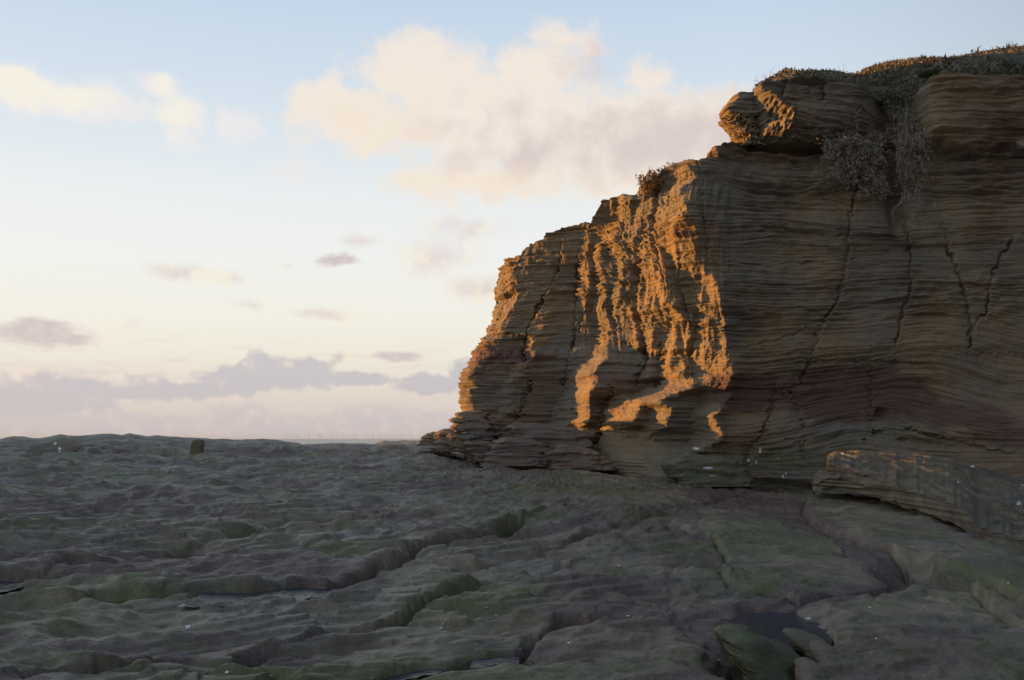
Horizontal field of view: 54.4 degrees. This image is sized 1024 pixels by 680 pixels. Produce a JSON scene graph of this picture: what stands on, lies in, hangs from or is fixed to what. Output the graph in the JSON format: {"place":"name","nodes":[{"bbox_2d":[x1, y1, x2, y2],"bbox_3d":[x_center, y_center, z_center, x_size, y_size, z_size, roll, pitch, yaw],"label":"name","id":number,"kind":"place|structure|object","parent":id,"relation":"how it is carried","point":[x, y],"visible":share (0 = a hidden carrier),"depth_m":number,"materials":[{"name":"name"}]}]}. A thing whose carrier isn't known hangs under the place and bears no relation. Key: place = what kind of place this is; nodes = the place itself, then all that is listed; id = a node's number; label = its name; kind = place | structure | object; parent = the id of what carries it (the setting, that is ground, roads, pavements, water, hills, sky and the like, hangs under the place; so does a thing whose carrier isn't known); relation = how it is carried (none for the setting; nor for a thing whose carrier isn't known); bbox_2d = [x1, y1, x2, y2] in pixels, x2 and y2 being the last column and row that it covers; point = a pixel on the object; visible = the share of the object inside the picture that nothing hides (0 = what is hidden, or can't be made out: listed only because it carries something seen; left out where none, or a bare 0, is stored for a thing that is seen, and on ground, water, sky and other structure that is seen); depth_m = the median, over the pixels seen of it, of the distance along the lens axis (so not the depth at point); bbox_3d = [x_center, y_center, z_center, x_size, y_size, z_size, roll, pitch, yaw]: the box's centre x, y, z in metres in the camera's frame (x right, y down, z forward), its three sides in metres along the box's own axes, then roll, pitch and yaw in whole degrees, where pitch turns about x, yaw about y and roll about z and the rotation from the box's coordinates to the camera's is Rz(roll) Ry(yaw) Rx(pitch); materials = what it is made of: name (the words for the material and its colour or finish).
{"place":"outdoors","nodes":[
{"label":"outdoors","id":0,"kind":"place"},
{"bbox_2d":[231,439,419,444],"bbox_3d":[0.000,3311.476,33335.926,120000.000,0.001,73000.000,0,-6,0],"label":"sea","id":1,"kind":"structure","parent":0,"point":[322,441],"depth_m":1942.67,"materials":[{"name":"grey liquid"}]},
{"bbox_2d":[0,433,1023,679],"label":"rock shelf","id":2,"kind":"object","parent":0,"point":[116,551],"visible":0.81,"depth_m":9.89,"materials":[{"name":"grey stone"}]},
{"bbox_2d":[0,581,22,591],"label":"tide pool","id":3,"kind":"structure","parent":2,"relation":"on","point":[4,583],"depth_m":9.27,"materials":[{"name":"grey liquid"}]},
{"bbox_2d":[26,442,86,452],"bbox_3d":[-11.013,2.798,23.533,2.020,0.785,3.138,0,-6,0],"label":"boulder","id":4,"kind":"object","parent":2,"relation":"on","point":[60,447],"visible":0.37,"depth_m":23.94,"materials":[{"name":"grey stone"}]},
{"bbox_2d":[189,439,204,453],"bbox_3d":[-7.647,2.663,24.218,0.333,0.500,0.475,0,-6,0],"label":"rock block","id":5,"kind":"object","parent":2,"relation":"on","point":[197,446],"visible":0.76,"depth_m":24.13,"materials":[{"name":"grey stone"}]},
{"bbox_2d":[177,588,340,606],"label":"tide pool","id":6,"kind":"structure","parent":2,"relation":"on","point":[297,593],"depth_m":9.01,"materials":[{"name":"grey liquid"}]},
{"bbox_2d":[382,669,441,679],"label":"tide pool","id":7,"kind":"structure","parent":2,"relation":"on","point":[416,674],"depth_m":6.41,"materials":[{"name":"grey liquid"}]},
{"bbox_2d":[417,432,435,445],"bbox_3d":[-1.912,2.482,25.059,0.973,0.358,1.261,0,-6,0],"label":"boulder","id":8,"kind":"object","parent":2,"relation":"on","point":[428,439],"visible":0.52,"depth_m":24.59,"materials":[{"name":"grey stone"}]},
{"bbox_2d":[428,428,455,451],"bbox_3d":[-1.405,2.433,24.242,1.309,0.572,1.207,0,-6,0],"label":"boulder","id":9,"kind":"object","parent":2,"relation":"on","point":[441,442],"visible":0.52,"depth_m":23.82,"materials":[{"name":"stone"}]},
{"bbox_2d":[447,431,481,461],"bbox_3d":[-0.958,2.447,22.944,1.131,0.707,1.314,0,-6,0],"label":"rock slab","id":10,"kind":"object","parent":2,"relation":"on","point":[456,439],"visible":0.59,"depth_m":22.52,"materials":[{"name":"stone"}]},
{"bbox_2d":[448,417,502,441],"bbox_3d":[-0.851,2.093,23.214,1.277,0.686,1.214,0,-6,0],"label":"boulder","id":11,"kind":"object","parent":2,"relation":"on","point":[485,429],"visible":0.75,"depth_m":22.74,"materials":[{"name":"grey stone"}]},
{"bbox_2d":[455,410,490,419],"bbox_3d":[-0.943,1.773,23.414,0.868,0.250,1.200,0,-6,0],"label":"rock slab","id":12,"kind":"object","parent":11,"relation":"on","point":[469,415],"visible":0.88,"depth_m":22.99,"materials":[{"name":"grey stone"}]},
{"bbox_2d":[463,440,492,463],"bbox_3d":[-0.601,2.535,22.598,1.010,0.602,1.108,0,-6,0],"label":"rock slab","id":13,"kind":"object","parent":2,"relation":"on","point":[477,449],"visible":0.5,"depth_m":22.24,"materials":[{"name":"stone"}]},
{"bbox_2d":[470,655,518,668],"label":"tide pool","id":14,"kind":"structure","parent":2,"relation":"on","point":[482,663],"depth_m":6.72,"materials":[{"name":"grey liquid"}]},
{"bbox_2d":[480,452,544,465],"bbox_3d":[0.012,2.610,21.939,1.457,0.316,0.955,0,-6,0],"label":"rock slab","id":15,"kind":"object","parent":2,"relation":"on","point":[506,459],"visible":0.89,"depth_m":21.61,"materials":[{"name":"stone"}]},
{"bbox_2d":[489,436,551,468],"bbox_3d":[0.241,2.521,22.325,1.599,0.752,1.311,0,-6,0],"label":"rock block","id":16,"kind":"object","parent":2,"relation":"on","point":[533,449],"visible":0.69,"depth_m":21.90,"materials":[{"name":"stone"}]},
{"bbox_2d":[504,422,593,448],"bbox_3d":[0.829,2.208,22.826,2.048,0.662,1.455,0,-6,0],"label":"rock ledge","id":17,"kind":"object","parent":2,"relation":"on","point":[551,436],"visible":0.78,"depth_m":22.29,"materials":[{"name":"grey stone"}]},
{"bbox_2d":[544,443,618,469],"bbox_3d":[1.532,2.563,21.899,1.662,0.571,1.122,0,-6,0],"label":"boulder","id":18,"kind":"object","parent":2,"relation":"on","point":[569,456],"visible":0.98,"depth_m":21.47,"materials":[{"name":"stone"}]},
{"bbox_2d":[661,454,754,486],"bbox_3d":[4.025,2.682,20.622,1.881,0.652,1.220,0,-6,0],"label":"rock block","id":19,"kind":"object","parent":2,"relation":"on","point":[708,470],"visible":0.99,"depth_m":20.16,"materials":[{"name":"grey stone"}]},
{"bbox_2d":[713,624,800,679],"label":"boulder","id":20,"kind":"object","parent":2,"relation":"on","point":[752,654],"visible":0.9,"depth_m":6.25,"materials":[{"name":"grey stone"}]},
{"bbox_2d":[715,612,831,651],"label":"tide pool","id":21,"kind":"structure","parent":2,"relation":"on","point":[771,625],"depth_m":7.59,"materials":[{"name":"grey liquid"}]},
{"bbox_2d":[783,628,826,661],"bbox_3d":[1.992,2.072,6.690,0.285,0.213,0.449,0,-6,0],"label":"boulder","id":22,"kind":"object","parent":2,"relation":"on","point":[799,639],"visible":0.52,"depth_m":6.67,"materials":[{"name":"grey stone"}]},
{"bbox_2d":[794,657,828,679],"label":"boulder","id":23,"kind":"object","parent":2,"relation":"on","point":[805,667],"visible":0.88,"depth_m":5.99,"materials":[{"name":"grey stone"}]},
{"bbox_2d":[809,640,838,662],"bbox_3d":[2.017,2.020,6.379,0.159,0.129,0.444,0,-6,0],"label":"boulder","id":24,"kind":"object","parent":2,"relation":"on","point":[820,650],"visible":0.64,"depth_m":6.37,"materials":[{"name":"grey stone"}]},
{"bbox_2d":[811,468,937,517],"bbox_3d":[5.885,2.514,16.046,2.647,0.749,4.765,-3,-6,24],"label":"rock slab","id":25,"kind":"object","parent":2,"relation":"on","point":[822,478],"visible":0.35,"depth_m":16.12,"materials":[{"name":"stone"}]},
{"bbox_2d":[825,450,1023,551],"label":"rock slab","id":26,"kind":"object","parent":2,"relation":"on","point":[985,503],"visible":0.98,"depth_m":15.05,"materials":[{"name":"brown stone"}]},
{"bbox_2d":[0,0,1023,438],"label":"sky","id":27,"kind":"structure","parent":0,"point":[220,219],"materials":[{"name":"blue"}]},
{"bbox_2d":[458,70,1023,489],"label":"cliff","id":28,"kind":"structure","parent":0,"point":[774,314],"depth_m":21.24,"materials":[{"name":"stone"}]},
{"bbox_2d":[635,167,664,200],"bbox_3d":[3.166,-3.479,22.445,0.810,0.904,0.576,0,-6,0],"label":"bush","id":29,"kind":"object","parent":28,"relation":"on","point":[647,185],"visible":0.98,"depth_m":22.35,"materials":[{"name":"brown plant"}]},
{"bbox_2d":[718,92,767,148],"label":"crag","id":30,"kind":"structure","parent":28,"relation":"attached to","point":[737,114],"depth_m":21.82,"materials":[{"name":"stone"}]},
{"bbox_2d":[811,121,893,189],"bbox_3d":[7.348,-4.089,21.391,2.143,1.972,1.226,0,-6,0],"label":"bush","id":31,"kind":"object","parent":28,"relation":"on","point":[861,152],"visible":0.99,"depth_m":21.19,"materials":[{"name":"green plant"}]},
{"bbox_2d":[856,166,891,202],"bbox_3d":[7.758,-3.376,21.477,0.706,1.152,1.641,-2,-6,17],"label":"bush","id":32,"kind":"object","parent":28,"relation":"on","point":[880,181],"visible":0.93,"depth_m":21.13,"materials":[{"name":"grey plant"}]},
{"bbox_2d":[731,45,1023,141],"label":"headland top","id":33,"kind":"object","parent":28,"relation":"attached to","point":[1004,55],"visible":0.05,"depth_m":22.53,"materials":[{"name":"soil"}]},
{"bbox_2d":[730,43,1023,141],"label":"heath","id":34,"kind":"object","parent":33,"relation":"on","point":[909,63],"visible":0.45,"depth_m":22.26,"materials":[{"name":"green plant"}]},
{"bbox_2d":[871,85,918,122],"bbox_3d":[8.436,-5.188,21.820,1.189,0.916,0.450,0,-6,0],"label":"gully scrub","id":35,"kind":"object","parent":33,"relation":"on","point":[891,109],"visible":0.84,"depth_m":21.72,"materials":[{"name":"green plant"}]},
{"bbox_2d":[917,68,942,78],"bbox_3d":[8.956,-5.696,21.237,0.655,0.177,0.466,0,-6,0],"label":"grass tussock","id":36,"kind":"object","parent":33,"relation":"on","point":[923,74],"depth_m":21.13,"materials":[{"name":"green plant"}]},
{"bbox_2d":[984,71,1012,74],"bbox_3d":[10.229,-5.618,21.098,0.746,0.076,0.523,0,-6,0],"label":"grass tussock","id":37,"kind":"object","parent":33,"relation":"on","point":[994,72],"depth_m":20.94,"materials":[{"name":"green plant"}]},
{"bbox_2d":[997,60,1023,74],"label":"dark shrub","id":38,"kind":"object","parent":33,"relation":"on","point":[1008,65],"visible":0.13,"depth_m":21.41,"materials":[{"name":"green plant"}]},
{"bbox_2d":[886,83,936,197],"bbox_3d":[8.493,-4.294,21.278,1.060,2.782,1.167,0,-6,0],"label":"bush","id":39,"kind":"object","parent":28,"relation":"on","point":[910,129],"visible":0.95,"depth_m":21.16,"materials":[{"name":"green plant"}]},
{"bbox_2d":[891,187,920,225],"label":"hanging stems","id":40,"kind":"object","parent":39,"relation":"hanging from","point":[907,196],"visible":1,"depth_m":20.62,"materials":[{"name":"plant"}]},
{"bbox_2d":[905,125,933,152],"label":"hanging stems","id":41,"kind":"object","parent":39,"relation":"hanging from","point":[917,138],"visible":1,"depth_m":20.79,"materials":[{"name":"plant"}]},
{"bbox_2d":[913,182,927,202],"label":"hanging stems","id":42,"kind":"object","parent":39,"relation":"hanging from","point":[917,191],"visible":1,"depth_m":20.72,"materials":[{"name":"plant"}]},
{"bbox_2d":[1016,139,1023,149],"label":"boulder","id":43,"kind":"object","parent":28,"relation":"on","point":[1020,143],"visible":1,"depth_m":20.40,"materials":[{"name":"grey stone"}]}
]}

